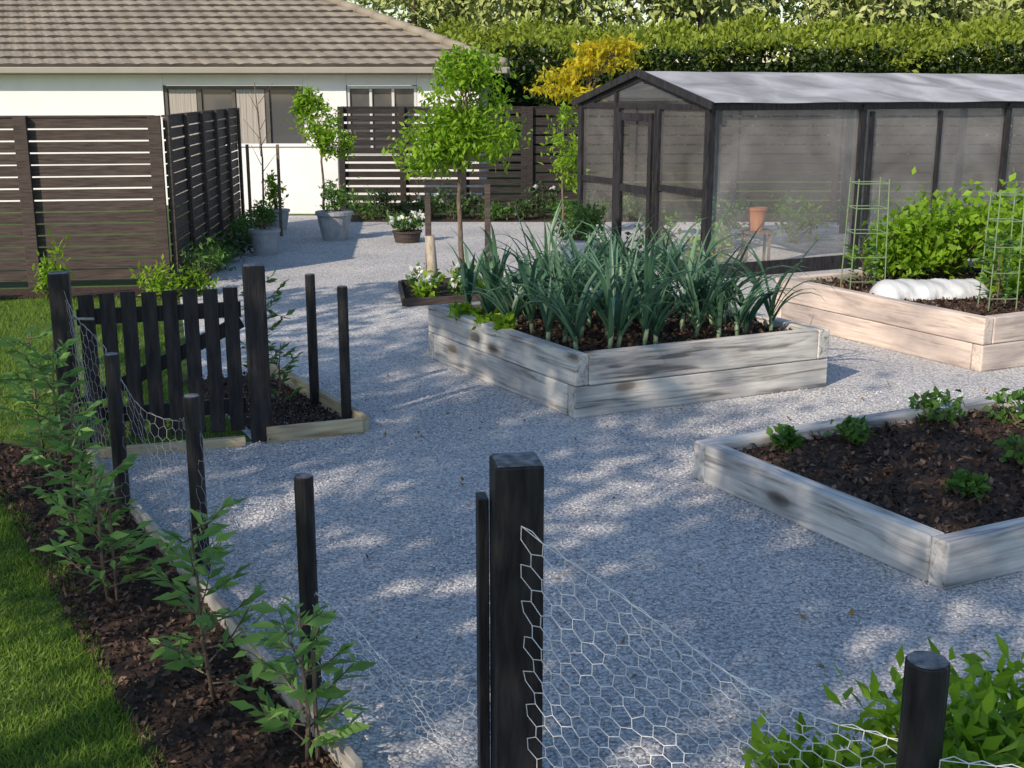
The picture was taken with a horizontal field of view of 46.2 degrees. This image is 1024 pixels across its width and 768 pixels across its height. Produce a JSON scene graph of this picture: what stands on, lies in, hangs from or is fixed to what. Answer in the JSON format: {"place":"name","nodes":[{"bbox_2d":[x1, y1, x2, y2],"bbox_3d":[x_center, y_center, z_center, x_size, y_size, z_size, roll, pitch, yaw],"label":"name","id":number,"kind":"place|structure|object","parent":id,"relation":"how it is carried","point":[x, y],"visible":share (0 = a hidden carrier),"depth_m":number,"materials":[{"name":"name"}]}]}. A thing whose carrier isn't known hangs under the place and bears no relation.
{"place":"outdoors","nodes":[
{"label":"outdoors","id":0,"kind":"place"},
{"bbox_2d":[0,481,174,767],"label":"lawn grass","id":1,"kind":"structure","parent":0,"point":[14,565],"depth_m":4.24,"materials":[{"name":"plant"}]},
{"bbox_2d":[285,84,356,209],"bbox_3d":[-2.799,-3.334,17.729,1.072,2.138,0.806,6,15,22],"label":"young lime tree","id":2,"kind":"object","parent":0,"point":[306,103],"visible":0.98,"depth_m":17.50,"materials":[{"name":"green plant"}]},
{"bbox_2d":[0,172,1023,767],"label":"ground","id":3,"kind":"structure","parent":0,"point":[182,336],"depth_m":7.71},
{"bbox_2d":[0,324,60,448],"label":"young shrub","id":4,"kind":"object","parent":3,"relation":"on","point":[21,353],"visible":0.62,"depth_m":6.92,"materials":[{"name":"green plant"}]},
{"bbox_2d":[32,229,74,298],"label":"lime shrub","id":5,"kind":"object","parent":3,"relation":"on","point":[44,282],"visible":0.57,"depth_m":11.79,"materials":[{"name":"green plant"}]},
{"bbox_2d":[47,271,84,457],"bbox_3d":[-2.526,-0.106,6.811,0.110,1.064,0.110,-4,14,-15],"label":"gate post","id":6,"kind":"object","parent":3,"relation":"on","point":[59,283],"visible":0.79,"depth_m":6.71,"materials":[{"name":"wood"}]},
{"bbox_2d":[73,287,245,441],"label":"picket gate","id":7,"kind":"structure","parent":6,"relation":"attached to","point":[170,312],"depth_m":6.96,"materials":[{"name":"wood"}]},
{"bbox_2d":[0,74,169,204],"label":"wall","id":8,"kind":"structure","parent":3,"relation":"on","point":[81,94],"depth_m":21.52,"materials":[{"name":"paint"}]},
{"bbox_2d":[162,74,302,84],"bbox_3d":[-4.995,-5.459,21.540,2.502,0.190,0.200,0,14,0],"label":"wall above door","id":9,"kind":"structure","parent":8,"relation":"attached to","point":[231,79],"depth_m":21.44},
{"bbox_2d":[0,67,509,77],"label":"gutter","id":10,"kind":"object","parent":8,"relation":"on","point":[506,71],"visible":0.77,"depth_m":21.06,"materials":[{"name":"paint"}]},
{"bbox_2d":[0,108,244,288],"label":"slatted timber screen","id":11,"kind":"object","parent":3,"relation":"on","point":[24,171],"visible":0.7,"depth_m":12.68,"materials":[{"name":"wood"}]},
{"bbox_2d":[0,231,245,297],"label":"mulch bed","id":12,"kind":"object","parent":3,"relation":"on","point":[28,293],"depth_m":12.49,"materials":[{"name":"soil"}]},
{"bbox_2d":[129,254,191,299],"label":"lime shrub","id":13,"kind":"object","parent":12,"relation":"on","point":[159,284],"visible":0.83,"depth_m":12.10,"materials":[{"name":"green plant"}]},
{"bbox_2d":[181,237,230,281],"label":"border shrub","id":14,"kind":"object","parent":12,"relation":"on","point":[215,258],"visible":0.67,"depth_m":13.08,"materials":[{"name":"green plant"}]},
{"bbox_2d":[0,295,250,448],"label":"lawn grass","id":15,"kind":"structure","parent":3,"relation":"on","point":[37,311],"depth_m":9.28,"materials":[{"name":"plant"}]},
{"bbox_2d":[0,371,341,767],"bbox_3d":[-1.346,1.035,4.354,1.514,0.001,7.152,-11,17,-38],"label":"mulch strip","id":16,"kind":"object","parent":3,"relation":"on","point":[179,716],"depth_m":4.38,"materials":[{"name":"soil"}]},
{"bbox_2d":[1,337,98,489],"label":"young shrub","id":17,"kind":"object","parent":16,"relation":"on","point":[63,354],"visible":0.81,"depth_m":6.16,"materials":[{"name":"green plant"}]},
{"bbox_2d":[16,398,124,549],"bbox_3d":[-1.992,0.421,5.393,0.407,0.715,0.434,10,17,36],"label":"young shrub","id":18,"kind":"object","parent":16,"relation":"on","point":[81,433],"visible":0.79,"depth_m":5.38,"materials":[{"name":"green plant"}]},
{"bbox_2d":[36,454,167,600],"bbox_3d":[-1.667,0.600,4.849,0.517,0.627,0.423,0,14,0],"label":"young shrub","id":19,"kind":"object","parent":16,"relation":"on","point":[88,514],"visible":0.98,"depth_m":4.84,"materials":[{"name":"green plant"}]},
{"bbox_2d":[104,352,129,515],"bbox_3d":[-1.920,0.254,5.848,0.069,0.823,0.069,0,14,0],"label":"fence post","id":20,"kind":"object","parent":16,"relation":"on","point":[115,402],"visible":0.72,"depth_m":5.81,"materials":[{"name":"wood"}]},
{"bbox_2d":[138,495,275,702],"bbox_3d":[-0.995,0.740,4.035,0.481,0.744,0.438,-4,14,-17],"label":"young shrub","id":21,"kind":"object","parent":16,"relation":"on","point":[204,619],"visible":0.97,"depth_m":4.01,"materials":[{"name":"green plant"}]},
{"bbox_2d":[229,596,375,763],"bbox_3d":[-0.644,0.921,3.719,0.432,0.541,0.413,7,16,28],"label":"young shrub","id":22,"kind":"object","parent":16,"relation":"on","point":[273,720],"visible":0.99,"depth_m":3.69,"materials":[{"name":"green plant"}]},
{"bbox_2d":[86,449,362,767],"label":"timber edging","id":23,"kind":"object","parent":3,"relation":"on","point":[343,753],"visible":0.35,"depth_m":4.43,"materials":[{"name":"wood"}]},
{"bbox_2d":[88,361,368,458],"bbox_3d":[-1.488,0.173,7.697,1.322,0.095,2.241,4,14,16],"label":"timber edging","id":24,"kind":"object","parent":3,"relation":"on","point":[357,422],"visible":0.76,"depth_m":7.23,"materials":[{"name":"wood"}]},
{"bbox_2d":[164,86,304,203],"bbox_3d":[-4.995,-4.328,21.776,2.490,2.100,0.070,0,14,0],"label":"sliding door frame","id":25,"kind":"object","parent":3,"relation":"on","point":[199,88],"visible":0.39,"depth_m":21.52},
{"bbox_2d":[169,89,265,197],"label":"curtains","id":26,"kind":"object","parent":25,"relation":"attached to","point":[244,104],"visible":0.34,"depth_m":21.62,"materials":[{"name":"fabric"}]},
{"bbox_2d":[168,89,301,199],"bbox_3d":[-4.995,-4.330,21.787,2.470,2.080,0.008,0,14,0],"label":"sliding door glass","id":27,"kind":"object","parent":25,"relation":"in","point":[281,100],"visible":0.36,"depth_m":21.63,"materials":[{"name":"glass"}]},
{"bbox_2d":[231,147,339,213],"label":"wall","id":28,"kind":"structure","parent":3,"relation":"on","point":[300,174],"depth_m":20.24,"materials":[{"name":"paint"}]},
{"bbox_2d":[302,74,349,201],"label":"wall","id":29,"kind":"structure","parent":3,"relation":"on","point":[333,88],"depth_m":21.48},
{"bbox_2d":[346,74,416,84],"bbox_3d":[-2.335,-5.459,21.540,1.262,0.190,0.200,0,14,0],"label":"wall above window","id":30,"kind":"structure","parent":29,"relation":"attached to","point":[381,79],"depth_m":21.44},
{"bbox_2d":[348,155,418,202],"bbox_3d":[-2.335,-3.735,21.962,1.262,0.900,0.200,0,14,0],"label":"wall below window","id":31,"kind":"structure","parent":3,"relation":"on","point":[378,177],"depth_m":21.85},
{"bbox_2d":[347,86,416,154],"bbox_3d":[-2.335,-4.760,21.670,1.250,1.210,0.070,0,14,0],"label":"window frame","id":32,"kind":"object","parent":31,"relation":"on","point":[370,88],"visible":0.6,"depth_m":21.53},
{"bbox_2d":[350,89,414,147],"bbox_3d":[-2.335,-4.763,21.681,1.230,1.190,0.008,0,14,0],"label":"window glass","id":33,"kind":"object","parent":32,"relation":"in","point":[381,97],"visible":0.36,"depth_m":21.60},
{"bbox_2d":[417,74,478,202],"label":"wall","id":34,"kind":"structure","parent":3,"relation":"on","point":[422,83],"depth_m":21.52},
{"bbox_2d":[337,106,1023,213],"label":"slatted timber fence","id":35,"kind":"object","parent":3,"relation":"on","point":[527,158],"visible":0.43,"depth_m":20.16,"materials":[{"name":"wood"}]},
{"bbox_2d":[346,0,1023,62],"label":"distant trees","id":36,"kind":"object","parent":3,"relation":"on","point":[481,12],"visible":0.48,"depth_m":35.41,"materials":[{"name":"green plant"}]},
{"bbox_2d":[411,7,1023,173],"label":"tall hedge","id":37,"kind":"object","parent":3,"relation":"on","point":[880,45],"visible":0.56,"depth_m":29.44,"materials":[{"name":"green plant"}]},
{"bbox_2d":[102,216,1023,767],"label":"gravel path","id":38,"kind":"structure","parent":0,"point":[368,264],"depth_m":5.61,"materials":[{"name":"gravel"}]},
{"bbox_2d":[183,393,210,570],"bbox_3d":[-1.359,0.432,5.182,0.069,0.793,0.069,0,14,0],"label":"fence post","id":39,"kind":"object","parent":38,"relation":"on","point":[192,418],"visible":0.69,"depth_m":5.13,"materials":[{"name":"wood"}]},
{"bbox_2d":[242,263,271,442],"bbox_3d":[-1.507,-0.180,7.112,0.125,1.064,0.125,-4,14,-15],"label":"gate post","id":40,"kind":"object","parent":38,"relation":"on","point":[256,331],"visible":0.95,"depth_m":7.05,"materials":[{"name":"wood"}]},
{"bbox_2d":[183,375,340,428],"bbox_3d":[-1.660,0.131,8.037,0.610,0.001,1.807,-8,16,-29],"label":"mulch patch","id":41,"kind":"object","parent":38,"relation":"on","point":[304,402],"depth_m":7.89,"materials":[{"name":"soil"}]},
{"bbox_2d":[240,267,298,376],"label":"climbing shrub","id":42,"kind":"object","parent":41,"relation":"on","point":[271,312],"visible":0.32,"depth_m":8.16,"materials":[{"name":"green plant"}]},
{"bbox_2d":[305,273,318,404],"bbox_3d":[-1.320,-0.290,7.939,0.064,0.883,0.064,0,14,0],"label":"fence post","id":43,"kind":"object","parent":41,"relation":"on","point":[310,292],"visible":0.93,"depth_m":7.91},
{"bbox_2d":[337,285,351,418],"bbox_3d":[-1.040,-0.171,7.454,0.064,0.883,0.064,0,14,0],"label":"fence post","id":44,"kind":"object","parent":41,"relation":"on","point":[344,349],"visible":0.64,"depth_m":7.42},
{"bbox_2d":[246,199,280,255],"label":"potted shrub","id":45,"kind":"object","parent":38,"relation":"on","point":[265,240],"visible":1,"depth_m":15.18,"materials":[{"name":"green plant"}]},
{"bbox_2d":[261,170,289,229],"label":"potted shrub","id":46,"kind":"object","parent":38,"relation":"on","point":[272,186],"visible":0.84,"depth_m":18.00,"materials":[{"name":"green plant"}]},
{"bbox_2d":[294,473,321,691],"bbox_3d":[-0.700,0.692,4.123,0.064,0.793,0.064,0,14,0],"label":"fence post","id":47,"kind":"object","parent":38,"relation":"on","point":[305,532],"visible":0.66,"depth_m":4.07,"materials":[{"name":"wood"}]},
{"bbox_2d":[314,178,358,240],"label":"potted topiary","id":48,"kind":"object","parent":38,"relation":"on","point":[334,220],"visible":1,"depth_m":16.70,"materials":[{"name":"concrete"}]},
{"bbox_2d":[383,209,424,243],"bbox_3d":[-1.478,-2.172,16.531,0.637,0.449,0.607,0,14,0],"label":"flower planter","id":49,"kind":"object","parent":38,"relation":"on","point":[407,234],"visible":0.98,"depth_m":16.46,"materials":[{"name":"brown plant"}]},
{"bbox_2d":[402,284,482,298],"bbox_3d":[-0.650,-0.935,12.383,1.055,0.001,1.333,-2,14,-10],"label":"mulch tree bed","id":50,"kind":"object","parent":38,"relation":"on","point":[408,293],"visible":0.2,"depth_m":12.49,"materials":[{"name":"soil"}]},
{"bbox_2d":[410,268,446,297],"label":"flowering perennial","id":51,"kind":"object","parent":50,"relation":"on","point":[427,283],"visible":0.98,"depth_m":11.86,"materials":[{"name":"green plant"}]},
{"bbox_2d":[398,276,505,306],"bbox_3d":[-0.649,-0.964,12.377,1.084,0.080,1.355,-2,14,-10],"label":"timber edging","id":52,"kind":"object","parent":50,"relation":"on","point":[424,301],"visible":0.52,"depth_m":11.79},
{"bbox_2d":[382,39,532,275],"bbox_3d":[-0.513,-2.205,12.265,1.590,2.548,0.968,-6,15,-22],"label":"staked garden tree","id":53,"kind":"object","parent":50,"relation":"on","point":[452,136],"visible":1,"depth_m":12.00,"materials":[{"name":"green plant"}]},
{"bbox_2d":[475,452,543,767],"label":"fence post","id":54,"kind":"object","parent":38,"relation":"on","point":[511,505],"visible":1,"depth_m":3.40,"materials":[{"name":"wood"}]},
{"bbox_2d":[64,291,1021,767],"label":"chicken wire fence","id":55,"kind":"object","parent":38,"relation":"on","point":[78,349],"visible":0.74,"depth_m":3.32,"materials":[{"name":"metal"}]},
{"bbox_2d":[538,98,590,230],"bbox_3d":[0.742,-3.037,16.948,0.727,1.935,0.688,-5,15,-19],"label":"green tree","id":56,"kind":"object","parent":38,"relation":"on","point":[564,160],"visible":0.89,"depth_m":16.87,"materials":[{"name":"green plant"}]},
{"bbox_2d":[545,198,614,260],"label":"potted shrub","id":57,"kind":"object","parent":38,"relation":"on","point":[580,238],"visible":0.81,"depth_m":14.27,"materials":[{"name":"green plant"}]},
{"bbox_2d":[524,32,645,189],"bbox_3d":[1.024,-3.560,17.129,1.746,2.867,1.071,0,14,0],"label":"golden tree","id":58,"kind":"object","parent":38,"relation":"on","point":[593,52],"visible":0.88,"depth_m":16.91,"materials":[{"name":"yellow plant"}]},
{"bbox_2d":[351,215,903,221],"bbox_3d":[4.500,-2.719,19.668,15.000,0.001,1.100,0,14,0],"label":"mulch border","id":59,"kind":"object","parent":38,"relation":"on","point":[536,218],"depth_m":19.45,"materials":[{"name":"soil"}]},
{"bbox_2d":[428,293,829,418],"bbox_3d":[0.787,-0.301,8.935,2.030,0.423,2.290,-8,16,-29],"label":"raised garden bed","id":60,"kind":"object","parent":38,"relation":"on","point":[593,375],"visible":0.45,"depth_m":8.17,"materials":[{"name":"wood"}]},
{"bbox_2d":[447,233,503,304],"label":"leek plant","id":61,"kind":"object","parent":60,"relation":"on","point":[465,272],"visible":0.81,"depth_m":9.16,"materials":[{"name":"green plant"}]},
{"bbox_2d":[471,269,547,317],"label":"leek plant","id":62,"kind":"object","parent":60,"relation":"on","point":[503,309],"visible":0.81,"depth_m":8.47,"materials":[{"name":"green plant"}]},
{"bbox_2d":[493,253,552,332],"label":"leek plant","id":63,"kind":"object","parent":60,"relation":"on","point":[530,309],"visible":0.81,"depth_m":8.48,"materials":[{"name":"green plant"}]},
{"bbox_2d":[496,218,605,310],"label":"leek plant","id":64,"kind":"object","parent":60,"relation":"on","point":[546,246],"visible":0.37,"depth_m":8.98,"materials":[{"name":"green plant"}]},
{"bbox_2d":[499,223,603,303],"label":"leek plant","id":65,"kind":"object","parent":60,"relation":"on","point":[568,290],"visible":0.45,"depth_m":8.56,"materials":[{"name":"green plant"}]},
{"bbox_2d":[508,255,631,350],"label":"leek plant","id":66,"kind":"object","parent":60,"relation":"on","point":[568,326],"visible":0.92,"depth_m":7.82,"materials":[{"name":"green plant"}]},
{"bbox_2d":[536,231,643,348],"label":"leek plant","id":67,"kind":"object","parent":60,"relation":"on","point":[611,307],"visible":0.93,"depth_m":7.86,"materials":[{"name":"green plant"}]},
{"bbox_2d":[591,234,692,344],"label":"leek plant","id":68,"kind":"object","parent":60,"relation":"on","point":[644,316],"visible":0.82,"depth_m":8.00,"materials":[{"name":"green plant"}]},
{"bbox_2d":[587,243,701,347],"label":"leek plant","id":69,"kind":"object","parent":60,"relation":"on","point":[628,307],"visible":0.73,"depth_m":7.89,"materials":[{"name":"green plant"}]},
{"bbox_2d":[624,221,739,331],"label":"leek plant","id":70,"kind":"object","parent":60,"relation":"on","point":[681,314],"visible":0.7,"depth_m":8.58,"materials":[{"name":"green plant"}]},
{"bbox_2d":[635,203,755,316],"bbox_3d":[1.375,-0.940,9.087,0.982,0.904,0.429,-1,14,-5],"label":"leek plant","id":71,"kind":"object","parent":60,"relation":"on","point":[711,246],"visible":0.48,"depth_m":9.03,"materials":[{"name":"green plant"}]},
{"bbox_2d":[636,232,770,338],"bbox_3d":[1.307,-0.671,8.279,0.940,0.766,0.349,6,15,23],"label":"leek plant","id":72,"kind":"object","parent":60,"relation":"on","point":[699,321],"visible":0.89,"depth_m":8.30,"materials":[{"name":"green plant"}]},
{"bbox_2d":[689,255,726,337],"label":"leek plant","id":73,"kind":"object","parent":60,"relation":"on","point":[718,313],"visible":0.88,"depth_m":8.25,"materials":[{"name":"green plant"}]},
{"bbox_2d":[671,222,808,325],"bbox_3d":[1.555,-0.807,8.732,1.142,0.816,0.396,10,17,35],"label":"leek plant","id":74,"kind":"object","parent":60,"relation":"on","point":[741,284],"visible":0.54,"depth_m":8.73,"materials":[{"name":"green plant"}]},
{"bbox_2d":[697,263,791,334],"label":"leek plant","id":75,"kind":"object","parent":60,"relation":"on","point":[755,309],"visible":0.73,"depth_m":8.48,"materials":[{"name":"green plant"}]},
{"bbox_2d":[694,267,799,335],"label":"leek plant","id":76,"kind":"object","parent":60,"relation":"on","point":[737,315],"visible":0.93,"depth_m":8.34,"materials":[{"name":"green plant"}]},
{"bbox_2d":[715,232,833,331],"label":"leek plant","id":77,"kind":"object","parent":60,"relation":"on","point":[770,308],"visible":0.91,"depth_m":8.53,"materials":[{"name":"green plant"}]},
{"bbox_2d":[682,215,736,263],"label":"berry bush","id":78,"kind":"object","parent":38,"relation":"on","point":[727,242],"visible":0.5,"depth_m":14.28,"materials":[{"name":"green plant"}]},
{"bbox_2d":[691,191,763,247],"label":"berry bush","id":79,"kind":"object","parent":38,"relation":"on","point":[729,224],"visible":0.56,"depth_m":15.84,"materials":[{"name":"green plant"}]},
{"bbox_2d":[739,207,773,261],"bbox_3d":[2.830,-1.681,13.931,0.340,0.733,0.340,0,14,0],"label":"terracotta pot on stand","id":80,"kind":"object","parent":38,"relation":"on","point":[756,217],"visible":0.93,"depth_m":13.81,"materials":[{"name":"orange ceramic"}]},
{"bbox_2d":[572,69,1023,276],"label":"netted plant cage","id":81,"kind":"object","parent":38,"relation":"on","point":[713,95],"visible":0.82,"depth_m":14.23,"materials":[{"name":"metal"}]},
{"bbox_2d":[764,189,832,245],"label":"berry bush","id":82,"kind":"object","parent":38,"relation":"on","point":[800,221],"visible":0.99,"depth_m":16.38,"materials":[{"name":"green plant"}]},
{"bbox_2d":[740,709,889,767],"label":"laurel shrub","id":83,"kind":"object","parent":38,"relation":"on","point":[808,759],"visible":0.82,"depth_m":3.06,"materials":[{"name":"green plant"}]},
{"bbox_2d":[693,395,1023,589],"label":"raised garden bed","id":84,"kind":"object","parent":38,"relation":"on","point":[883,497],"visible":0.83,"depth_m":5.92,"materials":[{"name":"wood"}]},
{"bbox_2d":[766,423,806,453],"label":"potato plant","id":85,"kind":"object","parent":84,"relation":"on","point":[788,438],"visible":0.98,"depth_m":6.48,"materials":[{"name":"green plant"}]},
{"bbox_2d":[822,415,877,444],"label":"potato plant","id":86,"kind":"object","parent":84,"relation":"on","point":[852,429],"visible":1,"depth_m":6.58,"materials":[{"name":"green plant"}]},
{"bbox_2d":[908,386,967,425],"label":"potato plant","id":87,"kind":"object","parent":84,"relation":"on","point":[950,415],"visible":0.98,"depth_m":7.00,"materials":[{"name":"green plant"}]},
{"bbox_2d":[944,468,991,499],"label":"potato plant","id":88,"kind":"object","parent":84,"relation":"on","point":[960,480],"visible":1,"depth_m":5.74,"materials":[{"name":"green plant"}]},
{"bbox_2d":[981,387,1023,426],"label":"potato plant","id":89,"kind":"object","parent":84,"relation":"on","point":[1012,412],"visible":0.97,"depth_m":7.02,"materials":[{"name":"green plant"}]},
{"bbox_2d":[992,431,1023,471],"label":"potato plant","id":90,"kind":"object","parent":84,"relation":"on","point":[1016,453],"visible":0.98,"depth_m":6.20,"materials":[{"name":"green plant"}]},
{"bbox_2d":[774,261,1023,371],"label":"raised garden bed","id":91,"kind":"object","parent":38,"relation":"on","point":[971,333],"visible":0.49,"depth_m":9.62,"materials":[{"name":"wood"}]},
{"bbox_2d":[842,232,881,290],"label":"climbing bean plant","id":92,"kind":"object","parent":91,"relation":"on","point":[869,265],"visible":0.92,"depth_m":10.40,"materials":[{"name":"green plant"}]},
{"bbox_2d":[840,177,889,289],"bbox_3d":[3.050,-1.259,10.348,0.311,1.020,0.310,0,14,0],"label":"wire plant cage","id":93,"kind":"object","parent":91,"relation":"on","point":[877,229],"visible":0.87,"depth_m":10.29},
{"bbox_2d":[844,208,951,278],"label":"bean plant","id":94,"kind":"object","parent":91,"relation":"on","point":[905,261],"visible":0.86,"depth_m":10.86,"materials":[{"name":"green plant"}]},
{"bbox_2d":[869,278,988,300],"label":"row cover tunnel","id":95,"kind":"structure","parent":91,"relation":"on","point":[928,289],"depth_m":9.98,"materials":[{"name":"fabric"}]},
{"bbox_2d":[885,167,1010,279],"bbox_3d":[4.024,-1.447,11.064,1.168,1.078,1.123,-11,17,-37],"label":"bean plant","id":96,"kind":"object","parent":91,"relation":"on","point":[952,263],"visible":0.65,"depth_m":10.90,"materials":[{"name":"green plant"}]},
{"bbox_2d":[945,168,1023,275],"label":"bean plant","id":97,"kind":"object","parent":91,"relation":"on","point":[1005,207],"visible":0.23,"depth_m":10.72,"materials":[{"name":"green plant"}]},
{"bbox_2d":[973,188,1023,297],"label":"bean plant","id":98,"kind":"object","parent":91,"relation":"on","point":[1014,265],"visible":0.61,"depth_m":10.16,"materials":[{"name":"green plant"}]},
{"bbox_2d":[973,229,1023,307],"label":"climbing bean plant","id":99,"kind":"object","parent":91,"relation":"on","point":[984,278],"visible":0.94,"depth_m":9.48,"materials":[{"name":"green plant"}]},
{"bbox_2d":[978,188,1023,310],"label":"wire plant cage","id":100,"kind":"object","parent":91,"relation":"on","point":[998,221],"visible":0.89,"depth_m":9.45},
{"bbox_2d":[821,637,1023,767],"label":"laurel shrub","id":101,"kind":"object","parent":38,"relation":"on","point":[889,718],"visible":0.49,"depth_m":3.01,"materials":[{"name":"green plant"}]},
{"bbox_2d":[896,651,950,767],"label":"fence post","id":102,"kind":"object","parent":38,"relation":"on","point":[926,678],"visible":1,"depth_m":2.72,"materials":[{"name":"wood"}]},
{"bbox_2d":[941,716,1023,767],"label":"laurel shrub","id":103,"kind":"object","parent":38,"relation":"on","point":[963,753],"visible":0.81,"depth_m":2.77,"materials":[{"name":"green plant"}]},
{"bbox_2d":[945,631,1023,762],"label":"laurel shrub","id":104,"kind":"object","parent":38,"relation":"on","point":[1003,681],"visible":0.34,"depth_m":3.15,"materials":[{"name":"green plant"}]},
{"bbox_2d":[166,0,1006,85],"label":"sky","id":105,"kind":"structure","parent":0,"point":[636,4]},
{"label":"roof side slope","id":106,"kind":"object","parent":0,"visible":0},
{"bbox_2d":[0,0,504,66],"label":"roof tiles","id":107,"kind":"object","parent":106,"relation":"on","point":[177,33],"visible":0.99,"depth_m":22.40,"materials":[{"name":"tile"}]},
{"bbox_2d":[323,0,508,66],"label":"hip tiles","id":108,"kind":"object","parent":106,"relation":"on","point":[408,27],"visible":0.78,"depth_m":22.67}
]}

